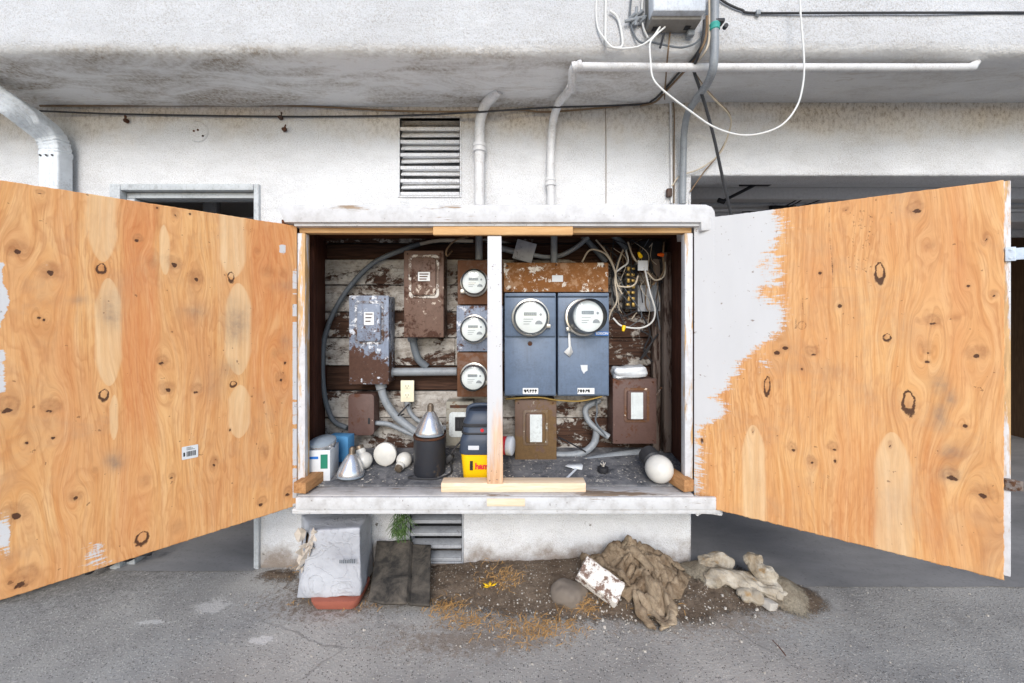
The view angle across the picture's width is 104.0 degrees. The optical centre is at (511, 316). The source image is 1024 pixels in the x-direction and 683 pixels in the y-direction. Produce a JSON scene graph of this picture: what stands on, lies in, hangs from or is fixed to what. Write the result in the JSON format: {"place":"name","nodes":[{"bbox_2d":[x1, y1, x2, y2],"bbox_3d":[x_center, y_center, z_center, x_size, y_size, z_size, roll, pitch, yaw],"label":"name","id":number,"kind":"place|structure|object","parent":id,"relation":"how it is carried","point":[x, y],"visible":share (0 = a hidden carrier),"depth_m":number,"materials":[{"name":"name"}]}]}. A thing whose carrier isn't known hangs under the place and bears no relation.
{"place":"outdoors","nodes":[
{"label":"outdoors","id":0,"kind":"place"},
{"bbox_2d":[0,567,1023,682],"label":"ground","id":1,"kind":"structure","parent":0,"point":[104,625],"depth_m":1.47,"materials":[{"name":"asphalt"}]},
{"bbox_2d":[84,552,151,574],"bbox_3d":[-1.825,1.134,1.860,0.235,0.062,0.048,0,0,-29],"label":"rubber strip","id":2,"kind":"object","parent":1,"relation":"on","point":[128,560],"visible":0.23,"depth_m":1.86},
{"bbox_2d":[114,519,254,571],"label":"doorway floor","id":3,"kind":"structure","parent":1,"relation":"on","point":[230,548],"depth_m":1.99,"materials":[{"name":"concrete"}]},
{"bbox_2d":[369,540,430,606],"bbox_3d":[-0.481,1.101,1.730,0.306,0.119,0.290,0,0,0],"label":"felt sheet","id":4,"kind":"object","parent":1,"relation":"on","point":[401,573],"visible":1,"depth_m":1.71,"materials":[{"name":"fabric"}]},
{"bbox_2d":[0,0,1023,568],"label":"building","id":5,"kind":"structure","parent":1,"relation":"on","point":[840,136],"depth_m":1.90,"materials":[{"name":"white paint"}]},
{"bbox_2d":[0,86,72,190],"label":"downspout","id":6,"kind":"object","parent":5,"relation":"attached to","point":[49,136],"visible":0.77,"depth_m":1.81,"materials":[{"name":"metal"}]},
{"bbox_2d":[187,121,207,141],"bbox_3d":[-1.492,-0.879,1.898,0.100,0.100,0.012,0,0,0],"label":"cover plate","id":7,"kind":"object","parent":5,"relation":"attached to","point":[197,131],"visible":1,"depth_m":1.90,"materials":[{"name":"white paint"}]},
{"bbox_2d":[39,103,640,112],"bbox_3d":[-0.759,-0.982,1.863,2.918,0.087,0.065,0,0,0],"label":"cable","id":8,"kind":"object","parent":5,"relation":"attached to","point":[534,111],"visible":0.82,"depth_m":1.89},
{"bbox_2d":[39,19,704,116],"bbox_3d":[-0.743,-1.012,1.680,2.905,0.160,0.431,0,0,0],"label":"cable","id":9,"kind":"object","parent":5,"relation":"attached to","point":[690,61],"visible":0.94,"depth_m":1.87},
{"bbox_2d":[385,514,418,542],"bbox_3d":[-0.510,0.974,1.842,0.168,0.169,0.094,0,0,0],"label":"weed","id":10,"kind":"object","parent":5,"relation":"attached to","point":[401,531],"visible":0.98,"depth_m":1.84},
{"bbox_2d":[473,90,502,204],"bbox_3d":[-0.116,-0.772,1.822,0.062,0.511,0.166,0,0,-43],"label":"wall pipe","id":11,"kind":"object","parent":5,"relation":"attached to","point":[488,101],"depth_m":1.84,"materials":[{"name":"metal"}]},
{"bbox_2d":[0,180,1023,599],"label":"meter cabinet","id":12,"kind":"object","parent":5,"relation":"attached to","point":[840,370],"visible":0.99,"depth_m":1.45,"materials":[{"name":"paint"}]},
{"bbox_2d":[293,472,322,493],"bbox_3d":[-0.865,0.705,1.725,0.056,0.045,0.160,0,0,7],"label":"wood offcut","id":13,"kind":"object","parent":12,"relation":"on","point":[308,483],"visible":0.67,"depth_m":1.67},
{"bbox_2d":[309,441,338,480],"bbox_3d":[-0.865,0.654,1.821,0.110,0.140,0.119,0,0,-6],"label":"bulb carton","id":14,"kind":"object","parent":12,"relation":"on","point":[326,462],"visible":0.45,"depth_m":1.77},
{"bbox_2d":[309,434,336,449],"bbox_3d":[-0.863,0.618,1.824,0.118,0.143,0.118,0,0,0],"label":"reflector bulb","id":15,"kind":"object","parent":14,"relation":"in","point":[325,442],"visible":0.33,"depth_m":1.79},
{"bbox_2d":[331,433,353,461],"bbox_3d":[-0.841,0.641,1.970,0.105,0.125,0.060,0,0,9],"label":"carton","id":16,"kind":"object","parent":12,"relation":"on","point":[346,441],"visible":0.43,"depth_m":1.94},
{"bbox_2d":[337,446,364,480],"bbox_3d":[-0.726,0.656,1.804,0.118,0.143,0.118,0,0,0],"label":"reflector bulb","id":17,"kind":"object","parent":12,"relation":"on","point":[351,467],"visible":1,"depth_m":1.77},
{"bbox_2d":[348,391,378,434],"bbox_3d":[-0.756,0.490,2.048,0.130,0.208,0.093,0,0,0],"label":"junction box","id":18,"kind":"object","parent":12,"relation":"attached to","point":[363,411],"visible":0.93,"depth_m":2.00,"materials":[{"name":"brown metal"}]},
{"bbox_2d":[375,421,412,436],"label":"conduit","id":19,"kind":"object","parent":18,"relation":"attached to","point":[393,426],"visible":0.84,"depth_m":2.03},
{"bbox_2d":[355,444,372,468],"bbox_3d":[-0.697,0.657,1.875,0.083,0.111,0.080,0,0,0],"label":"light bulb","id":20,"kind":"object","parent":12,"relation":"on","point":[365,458],"visible":0.8,"depth_m":1.86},
{"bbox_2d":[321,242,420,429],"bbox_3d":[-0.735,0.096,2.065,0.526,0.970,0.055,0,0,0],"label":"cable","id":21,"kind":"object","parent":12,"relation":"attached to","point":[343,295],"visible":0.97,"depth_m":2.06,"materials":[{"name":"rubber"}]},
{"bbox_2d":[349,296,394,383],"bbox_3d":[-0.707,0.114,2.026,0.197,0.440,0.142,0,0,0],"label":"switch box","id":22,"kind":"object","parent":12,"relation":"attached to","point":[371,339],"visible":1,"depth_m":1.98,"materials":[{"name":"metal"}]},
{"bbox_2d":[375,384,416,434],"bbox_3d":[-0.584,0.464,2.029,0.220,0.268,0.057,0,0,0],"label":"conduit","id":23,"kind":"object","parent":22,"relation":"attached to","point":[400,420],"visible":0.95,"depth_m":2.01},
{"bbox_2d":[391,367,456,376],"bbox_3d":[-0.464,0.283,2.060,0.361,0.056,0.057,0,0,0],"label":"conduit","id":24,"kind":"object","parent":22,"relation":"attached to","point":[449,371],"visible":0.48,"depth_m":2.04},
{"bbox_2d":[374,442,396,465],"bbox_3d":[-0.604,0.653,1.954,0.111,0.111,0.134,0,0,0],"label":"reflector bulb","id":25,"kind":"object","parent":12,"relation":"on","point":[385,453],"visible":1,"depth_m":1.89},
{"bbox_2d":[394,452,411,472],"bbox_3d":[-0.508,0.676,1.871,0.072,0.077,0.100,0,0,0],"label":"light bulb","id":26,"kind":"object","parent":12,"relation":"on","point":[403,460],"visible":1,"depth_m":1.86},
{"bbox_2d":[401,380,413,401],"bbox_3d":[-0.535,0.380,2.070,0.069,0.110,0.056,0,0,0],"label":"wall outlet","id":27,"kind":"object","parent":12,"relation":"attached to","point":[407,390],"depth_m":2.04,"materials":[{"name":"beige plastic"}]},
{"bbox_2d":[404,402,445,429],"bbox_3d":[-0.445,0.503,2.058,0.227,0.155,0.032,0,0,4],"label":"conduit","id":28,"kind":"object","parent":27,"relation":"attached to","point":[413,416],"visible":0.55,"depth_m":2.05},
{"bbox_2d":[404,251,446,336],"bbox_3d":[-0.432,-0.113,2.019,0.196,0.426,0.157,0,0,0],"label":"switch box","id":29,"kind":"object","parent":12,"relation":"attached to","point":[425,293],"visible":0.98,"depth_m":1.96,"materials":[{"name":"metal"}]},
{"bbox_2d":[407,337,428,367],"bbox_3d":[-0.482,0.180,2.055,0.113,0.184,0.051,0,0,-10],"label":"conduit","id":30,"kind":"object","parent":29,"relation":"attached to","point":[420,361],"visible":0.93,"depth_m":2.04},
{"bbox_2d":[413,432,445,477],"bbox_3d":[-0.381,0.632,1.852,0.150,0.177,0.150,0,0,0],"label":"paint can","id":31,"kind":"object","parent":12,"relation":"on","point":[429,458],"visible":0.77,"depth_m":1.79,"materials":[{"name":"metal"}]},
{"bbox_2d":[415,403,443,438],"bbox_3d":[-0.381,0.479,1.853,0.131,0.158,0.130,0,0,0],"label":"reflector bulb","id":32,"kind":"object","parent":31,"relation":"on","point":[430,426],"visible":0.99,"depth_m":1.81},
{"bbox_2d":[419,238,472,245],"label":"cable","id":33,"kind":"object","parent":12,"relation":"attached to","point":[445,240],"visible":0.94,"depth_m":2.06,"materials":[{"name":"black metal"}]},
{"bbox_2d":[445,236,467,256],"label":"wire","id":34,"kind":"object","parent":12,"relation":"attached to","point":[450,244],"visible":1,"depth_m":1.97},
{"bbox_2d":[446,399,473,445],"bbox_3d":[-0.265,0.539,2.052,0.136,0.225,0.092,0,0,0],"label":"fuse box","id":35,"kind":"object","parent":12,"relation":"attached to","point":[455,412],"visible":0.62,"depth_m":2.02,"materials":[{"name":"beige metal"}]},
{"bbox_2d":[455,417,464,430],"bbox_3d":[-0.259,0.539,2.013,0.055,0.070,0.001,0,0,0],"label":"switch window","id":36,"kind":"structure","parent":35,"relation":"in","point":[456,418],"depth_m":2.01,"materials":[{"name":"black plastic"}]},
{"bbox_2d":[408,403,514,479],"bbox_3d":[-0.225,0.558,1.858,0.484,0.330,0.194,0,0,0],"label":"shop vacuum","id":37,"kind":"object","parent":12,"relation":"on","point":[473,446],"visible":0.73,"depth_m":1.77,"materials":[{"name":"yellow plastic"}]},
{"bbox_2d":[475,236,482,259],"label":"conduit","id":38,"kind":"object","parent":12,"relation":"attached to","point":[478,247],"visible":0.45,"depth_m":2.02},
{"bbox_2d":[457,351,503,396],"bbox_3d":[-0.156,0.281,1.981,0.224,0.217,0.233,0,0,0],"label":"electric meter","id":39,"kind":"object","parent":12,"relation":"attached to","point":[471,373],"visible":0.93,"depth_m":1.95,"materials":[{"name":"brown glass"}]},
{"bbox_2d":[457,306,503,350],"bbox_3d":[-0.158,0.056,1.984,0.227,0.225,0.226,0,0,0],"label":"electric meter","id":40,"kind":"object","parent":12,"relation":"attached to","point":[471,328],"visible":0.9,"depth_m":1.96,"materials":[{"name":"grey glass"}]},
{"bbox_2d":[458,260,503,304],"bbox_3d":[-0.156,-0.170,1.986,0.223,0.218,0.223,0,0,0],"label":"electric meter","id":41,"kind":"object","parent":12,"relation":"attached to","point":[472,282],"visible":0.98,"depth_m":1.96,"materials":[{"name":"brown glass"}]},
{"bbox_2d":[361,456,645,482],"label":"paint flakes","id":42,"kind":"object","parent":12,"relation":"on","point":[513,476],"visible":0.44,"depth_m":1.85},
{"bbox_2d":[512,239,536,262],"bbox_3d":[0.063,-0.331,2.035,0.123,0.123,0.060,0,0,0],"label":"junction box","id":43,"kind":"object","parent":12,"relation":"attached to","point":[524,251],"visible":0.86,"depth_m":2.00,"materials":[{"name":"grey metal"}]},
{"bbox_2d":[502,246,514,253],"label":"conduit","id":44,"kind":"object","parent":43,"relation":"attached to","point":[507,249],"visible":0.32,"depth_m":2.04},
{"bbox_2d":[505,293,555,395],"bbox_3d":[0.089,0.135,1.981,0.252,0.503,0.232,0,0,0],"label":"electric meter","id":45,"kind":"object","parent":12,"relation":"attached to","point":[530,344],"visible":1,"depth_m":1.94,"materials":[{"name":"blue metal"}]},
{"bbox_2d":[515,396,556,458],"bbox_3d":[0.117,0.566,2.024,0.206,0.320,0.146,0,0,0],"label":"switch box","id":46,"kind":"object","parent":12,"relation":"attached to","point":[535,428],"visible":0.86,"depth_m":1.97,"materials":[{"name":"brown metal"}]},
{"bbox_2d":[551,236,556,262],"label":"conduit","id":47,"kind":"object","parent":12,"relation":"attached to","point":[553,249],"visible":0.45,"depth_m":2.02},
{"bbox_2d":[504,263,607,293],"bbox_3d":[0.215,-0.194,2.022,0.512,0.146,0.150,0,0,0],"label":"wireway","id":48,"kind":"object","parent":12,"relation":"attached to","point":[556,278],"visible":0.94,"depth_m":1.95,"materials":[{"name":"orange metal"}]},
{"bbox_2d":[581,249,616,275],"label":"wire","id":49,"kind":"object","parent":48,"relation":"attached to","point":[599,251],"visible":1,"depth_m":1.99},
{"bbox_2d":[533,237,589,258],"bbox_3d":[0.250,-0.358,2.051,0.300,0.125,0.045,0,0,-8],"label":"conduit","id":50,"kind":"object","parent":12,"relation":"attached to","point":[583,241],"visible":0.91,"depth_m":2.05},
{"bbox_2d":[565,463,582,477],"bbox_3d":[0.274,0.709,1.857,0.136,0.032,0.068,0,0,-44],"label":"putty knife","id":51,"kind":"object","parent":12,"relation":"on","point":[576,466],"visible":0.96,"depth_m":1.87,"materials":[{"name":"grey plastic"}]},
{"bbox_2d":[557,430,599,455],"bbox_3d":[0.335,0.643,2.022,0.228,0.146,0.043,0,0,-3],"label":"conduit","id":52,"kind":"object","parent":12,"relation":"attached to","point":[590,446],"visible":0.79,"depth_m":2.01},
{"bbox_2d":[556,293,608,395],"bbox_3d":[0.349,0.135,1.955,0.251,0.503,0.285,0,0,0],"label":"electric meter","id":53,"kind":"object","parent":12,"relation":"attached to","point":[582,344],"visible":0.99,"depth_m":1.94,"materials":[{"name":"blue metal"}]},
{"bbox_2d":[506,396,601,401],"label":"wire","id":54,"kind":"object","parent":53,"relation":"attached to","point":[554,399],"visible":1,"depth_m":1.96,"materials":[{"name":"gold metal"}]},
{"bbox_2d":[581,237,607,262],"bbox_3d":[0.422,-0.357,2.070,0.152,0.165,0.030,0,0,0],"label":"conduit","id":55,"kind":"object","parent":12,"relation":"attached to","point":[600,255],"visible":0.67,"depth_m":2.06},
{"bbox_2d":[597,462,608,473],"bbox_3d":[0.420,0.693,1.846,0.052,0.042,0.052,0,0,0],"label":"bottle cap","id":56,"kind":"object","parent":12,"relation":"on","point":[602,469],"visible":1,"depth_m":1.83,"materials":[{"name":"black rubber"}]},
{"bbox_2d":[595,239,622,293],"bbox_3d":[0.483,-0.254,2.003,0.136,0.283,0.034,0,0,23],"label":"wire","id":57,"kind":"object","parent":12,"relation":"attached to","point":[596,240],"visible":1,"depth_m":1.98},
{"bbox_2d":[586,448,641,458],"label":"conduit","id":58,"kind":"object","parent":12,"relation":"on","point":[627,452],"visible":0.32,"depth_m":2.02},
{"bbox_2d":[609,250,623,319],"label":"wire","id":59,"kind":"object","parent":12,"relation":"hanging from","point":[615,285],"visible":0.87,"depth_m":1.99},
{"bbox_2d":[611,239,626,328],"bbox_3d":[0.548,-0.169,2.040,0.080,0.463,0.022,0,0,24],"label":"wire","id":60,"kind":"object","parent":12,"relation":"hanging from","point":[612,285],"visible":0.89,"depth_m":2.05,"materials":[{"name":"black rubber"}]},
{"bbox_2d":[611,237,627,251],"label":"conduit","id":61,"kind":"object","parent":12,"relation":"attached to","point":[621,240],"visible":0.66,"depth_m":2.06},
{"bbox_2d":[604,247,641,326],"bbox_3d":[0.562,-0.156,2.031,0.192,0.426,0.028,0,0,11],"label":"wire","id":62,"kind":"object","parent":12,"relation":"hanging from","point":[630,296],"visible":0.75,"depth_m":2.02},
{"bbox_2d":[614,240,642,302],"bbox_3d":[0.590,-0.235,2.033,0.146,0.329,0.035,0,0,10],"label":"wire","id":63,"kind":"object","parent":12,"relation":"hanging from","point":[631,268],"visible":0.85,"depth_m":2.02,"materials":[{"name":"black rubber"}]},
{"bbox_2d":[623,265,636,308],"bbox_3d":[0.609,-0.153,2.055,0.063,0.224,0.081,0,0,0],"label":"terminal strip","id":64,"kind":"object","parent":12,"relation":"attached to","point":[632,291],"visible":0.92,"depth_m":2.04,"materials":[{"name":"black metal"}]},
{"bbox_2d":[604,245,628,317],"bbox_3d":[0.536,-0.180,2.045,0.124,0.374,0.019,0,0,0],"label":"wire","id":65,"kind":"object","parent":64,"relation":"attached to","point":[612,252],"visible":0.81,"depth_m":2.04,"materials":[{"name":"beige rubber"}]},
{"bbox_2d":[612,307,652,361],"bbox_3d":[0.615,0.092,2.045,0.211,0.283,0.019,0,0,0],"label":"wire","id":66,"kind":"object","parent":12,"relation":"attached to","point":[638,312],"visible":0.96,"depth_m":2.04,"materials":[{"name":"black rubber"}]},
{"bbox_2d":[612,270,655,328],"bbox_3d":[0.603,-0.086,1.976,0.207,0.291,0.025,0,0,9],"label":"wire","id":67,"kind":"object","parent":12,"relation":"hanging from","point":[650,323],"visible":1,"depth_m":1.96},
{"bbox_2d":[607,375,661,443],"bbox_3d":[0.620,0.462,2.019,0.252,0.321,0.156,0,0,0],"label":"switch box","id":68,"kind":"object","parent":12,"relation":"attached to","point":[631,410],"visible":0.98,"depth_m":1.96,"materials":[{"name":"brown metal"}]},
{"bbox_2d":[582,398,610,439],"bbox_3d":[0.434,0.513,2.042,0.142,0.199,0.074,0,0,23],"label":"conduit","id":69,"kind":"object","parent":68,"relation":"attached to","point":[587,418],"visible":0.94,"depth_m":2.03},
{"bbox_2d":[595,399,606,435],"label":"wire","id":70,"kind":"object","parent":69,"relation":"attached to","point":[602,431],"visible":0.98,"depth_m":2.00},
{"bbox_2d":[611,364,647,379],"bbox_3d":[0.580,0.272,1.979,0.172,0.075,0.096,0,0,0],"label":"foil packet","id":71,"kind":"object","parent":68,"relation":"on","point":[629,371],"visible":1,"depth_m":1.94},
{"bbox_2d":[627,242,643,267],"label":"wire","id":72,"kind":"object","parent":12,"relation":"hanging from","point":[636,261],"visible":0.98,"depth_m":2.00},
{"bbox_2d":[638,261,647,270],"bbox_3d":[0.644,-0.253,1.972,0.049,0.049,0.007,0,0,0],"label":"junction box","id":73,"kind":"object","parent":72,"relation":"attached to","point":[642,264],"visible":1,"depth_m":1.97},
{"bbox_2d":[635,285,659,311],"bbox_3d":[0.705,-0.096,2.076,0.117,0.136,0.043,0,0,0],"label":"cover plate","id":74,"kind":"object","parent":12,"relation":"attached to","point":[641,305],"visible":0.44,"depth_m":2.06,"materials":[{"name":"grey metal"}]},
{"bbox_2d":[632,239,662,283],"bbox_3d":[0.697,-0.282,2.050,0.170,0.232,0.007,0,0,0],"label":"wire","id":75,"kind":"object","parent":12,"relation":"attached to","point":[649,259],"visible":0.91,"depth_m":2.05,"materials":[{"name":"black rubber"}]},
{"bbox_2d":[639,329,658,360],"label":"wire","id":76,"kind":"object","parent":12,"relation":"attached to","point":[646,351],"visible":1,"depth_m":2.04,"materials":[{"name":"black rubber"}]},
{"bbox_2d":[638,241,661,268],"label":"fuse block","id":77,"kind":"structure","parent":12,"relation":"attached to","point":[658,247],"depth_m":2.06,"materials":[{"name":"black plastic"}]},
{"bbox_2d":[639,446,673,483],"bbox_3d":[0.644,0.659,1.780,0.120,0.132,0.178,0,0,0],"label":"globe bulb","id":78,"kind":"object","parent":12,"relation":"on","point":[659,468],"visible":1,"depth_m":1.72,"materials":[{"name":"glass"}]},
{"bbox_2d":[653,282,660,329],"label":"wire","id":79,"kind":"object","parent":12,"relation":"hanging from","point":[656,306],"visible":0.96,"depth_m":2.00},
{"bbox_2d":[651,242,664,285],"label":"wire","id":80,"kind":"object","parent":12,"relation":"attached to","point":[663,265],"visible":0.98,"depth_m":1.99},
{"bbox_2d":[668,469,693,491],"bbox_3d":[0.710,0.701,1.755,0.048,0.050,0.200,0,0,-14],"label":"wood offcut","id":81,"kind":"object","parent":12,"relation":"on","point":[680,481],"visible":0.52,"depth_m":1.68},
{"bbox_2d":[545,84,575,204],"bbox_3d":[0.216,-0.752,1.758,0.058,0.469,0.274,0,0,-17],"label":"wall pipe","id":82,"kind":"object","parent":5,"relation":"attached to","point":[561,99],"depth_m":1.85,"materials":[{"name":"metal"}]},
{"bbox_2d":[604,0,623,48],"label":"cable","id":83,"kind":"object","parent":5,"relation":"attached to","point":[605,23],"visible":0.94,"depth_m":1.49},
{"bbox_2d":[624,0,705,37],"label":"utility box","id":84,"kind":"object","parent":5,"relation":"attached to","point":[678,16],"visible":0.99,"depth_m":1.43,"materials":[{"name":"grey paint"}]},
{"bbox_2d":[595,0,660,49],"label":"cable","id":85,"kind":"object","parent":84,"relation":"hanging from","point":[619,48],"visible":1,"depth_m":1.47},
{"bbox_2d":[629,0,701,48],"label":"cable","id":86,"kind":"object","parent":84,"relation":"attached to","point":[657,43],"visible":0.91,"depth_m":1.48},
{"bbox_2d":[649,0,804,135],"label":"cable","id":87,"kind":"object","parent":84,"relation":"hanging from","point":[696,115],"visible":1,"depth_m":1.44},
{"bbox_2d":[663,92,672,202],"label":"cable","id":88,"kind":"object","parent":5,"relation":"attached to","point":[671,176],"visible":0.81,"depth_m":1.89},
{"bbox_2d":[664,32,674,202],"bbox_3d":[0.658,-0.798,1.695,0.046,0.520,0.461,0,0,24],"label":"cable","id":89,"kind":"object","parent":5,"relation":"attached to","point":[674,124],"visible":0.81,"depth_m":1.89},
{"bbox_2d":[640,15,707,106],"bbox_3d":[0.680,-1.038,1.679,0.066,0.128,0.443,0,0,-13],"label":"cable","id":90,"kind":"object","parent":5,"relation":"attached to","point":[700,51],"visible":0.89,"depth_m":1.54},
{"bbox_2d":[671,72,731,185],"bbox_3d":[0.854,-0.803,1.743,0.274,0.376,0.292,0,0,0],"label":"cable","id":91,"kind":"object","parent":5,"relation":"hanging from","point":[719,104],"visible":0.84,"depth_m":1.82,"materials":[{"name":"beige plastic"}]},
{"bbox_2d":[697,0,709,62],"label":"cable","id":92,"kind":"object","parent":5,"relation":"attached to","point":[704,52],"visible":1,"depth_m":1.46,"materials":[{"name":"beige plastic"}]},
{"bbox_2d":[679,0,728,203],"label":"conduit","id":93,"kind":"object","parent":5,"relation":"attached to","point":[716,23],"visible":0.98,"depth_m":1.52,"materials":[{"name":"metal"}]},
{"bbox_2d":[690,75,730,191],"bbox_3d":[0.862,-0.787,1.718,0.174,0.396,0.349,0,0,22],"label":"cable","id":94,"kind":"object","parent":5,"relation":"attached to","point":[719,151],"visible":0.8,"depth_m":1.87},
{"bbox_2d":[693,51,732,214],"bbox_3d":[0.823,-0.648,1.625,0.401,0.718,0.068,0,0,-44],"label":"cable","id":95,"kind":"object","parent":5,"relation":"attached to","point":[713,136],"visible":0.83,"depth_m":1.64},
{"bbox_2d":[717,185,769,203],"bbox_3d":[1.362,-0.740,2.340,0.291,0.138,0.070,0,0,11],"label":"ceiling bracket","id":96,"kind":"object","parent":5,"relation":"attached to","point":[723,201],"visible":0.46,"depth_m":2.35,"materials":[{"name":"black metal"}]},
{"bbox_2d":[568,59,981,93],"bbox_3d":[1.021,-0.966,1.587,1.606,0.095,0.151,0,0,0],"label":"wall pipe","id":97,"kind":"object","parent":5,"relation":"attached to","point":[575,67],"depth_m":1.52,"materials":[{"name":"metal"}]},
{"bbox_2d":[769,205,795,209],"bbox_3d":[1.904,-0.740,2.910,0.291,0.138,0.070,0,0,11],"label":"ceiling bracket","id":98,"kind":"object","parent":5,"relation":"attached to","point":[771,207],"visible":0.23,"depth_m":2.88,"materials":[{"name":"black metal"}]},
{"bbox_2d":[699,203,1023,204],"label":"ceiling pipe","id":99,"kind":"object","parent":5,"relation":"attached to","point":[784,203],"visible":0.41,"depth_m":2.74,"materials":[{"name":"grey metal"}]},
{"bbox_2d":[713,209,1023,210],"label":"ceiling pipe","id":100,"kind":"object","parent":5,"relation":"attached to","point":[768,209],"depth_m":2.94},
{"bbox_2d":[720,0,1023,14],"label":"cable","id":101,"kind":"object","parent":5,"relation":"attached to","point":[895,12],"visible":1,"depth_m":1.49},
{"bbox_2d":[236,557,830,634],"bbox_3d":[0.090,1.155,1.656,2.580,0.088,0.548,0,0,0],"label":"dirt","id":102,"kind":"structure","parent":1,"relation":"on","point":[526,587],"depth_m":1.68,"materials":[{"name":"soil"}]},
{"bbox_2d":[311,576,369,608],"bbox_3d":[-0.720,1.163,1.690,0.201,0.041,0.164,0,0,0],"label":"terracotta pot","id":103,"kind":"object","parent":102,"relation":"on","point":[344,602],"visible":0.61,"depth_m":1.62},
{"bbox_2d":[294,514,372,597],"bbox_3d":[-0.800,1.025,1.740,0.373,0.338,0.269,0,0,0],"label":"wrapped carton","id":104,"kind":"object","parent":103,"relation":"on","point":[335,558],"visible":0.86,"depth_m":1.64,"materials":[{"name":"plastic"}]},
{"bbox_2d":[245,558,685,650],"bbox_3d":[-0.208,1.153,1.652,1.861,0.077,0.492,0,0,0],"label":"dry straw","id":105,"kind":"object","parent":102,"relation":"on","point":[509,621],"visible":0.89,"depth_m":1.56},
{"bbox_2d":[550,578,588,608],"bbox_3d":[0.239,1.147,1.659,0.161,0.099,0.129,0,0,0],"label":"stone","id":106,"kind":"object","parent":102,"relation":"on","point":[569,593],"visible":0.92,"depth_m":1.62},
{"bbox_2d":[580,535,690,630],"bbox_3d":[0.515,1.083,1.738,0.448,0.198,0.359,0,0,36],"label":"burlap sack","id":107,"kind":"object","parent":102,"relation":"on","point":[654,580],"visible":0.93,"depth_m":1.67,"materials":[{"name":"fabric"}]},
{"bbox_2d":[575,556,624,607],"bbox_3d":[0.361,1.083,1.641,0.195,0.152,0.106,0,0,27],"label":"brick","id":108,"kind":"object","parent":107,"relation":"on","point":[600,582],"visible":1,"depth_m":1.62,"materials":[{"name":"brick"}]},
{"bbox_2d":[697,551,787,605],"bbox_3d":[0.993,1.117,1.745,0.326,0.138,0.245,0,0,0],"label":"crumpled cloth","id":109,"kind":"object","parent":102,"relation":"on","point":[757,584],"visible":0.98,"depth_m":1.70,"materials":[{"name":"fabric"}]},
{"bbox_2d":[761,597,777,610],"bbox_3d":[1.049,1.171,1.632,0.054,0.041,0.042,0,0,-23],"label":"plaster chunk","id":110,"kind":"object","parent":102,"relation":"on","point":[770,605],"visible":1,"depth_m":1.62,"materials":[{"name":"paint"}]},
{"bbox_2d":[182,560,1000,682],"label":"pebbles","id":111,"kind":"object","parent":1,"relation":"on","point":[686,617],"visible":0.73,"depth_m":1.56,"materials":[{"name":"stone"}]},
{"bbox_2d":[680,560,813,619],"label":"spilled sand","id":112,"kind":"structure","parent":1,"relation":"on","point":[795,600],"depth_m":1.66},
{"bbox_2d":[691,435,1023,586],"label":"garage floor","id":113,"kind":"structure","parent":0,"point":[803,558],"depth_m":1.99,"materials":[{"name":"concrete"}]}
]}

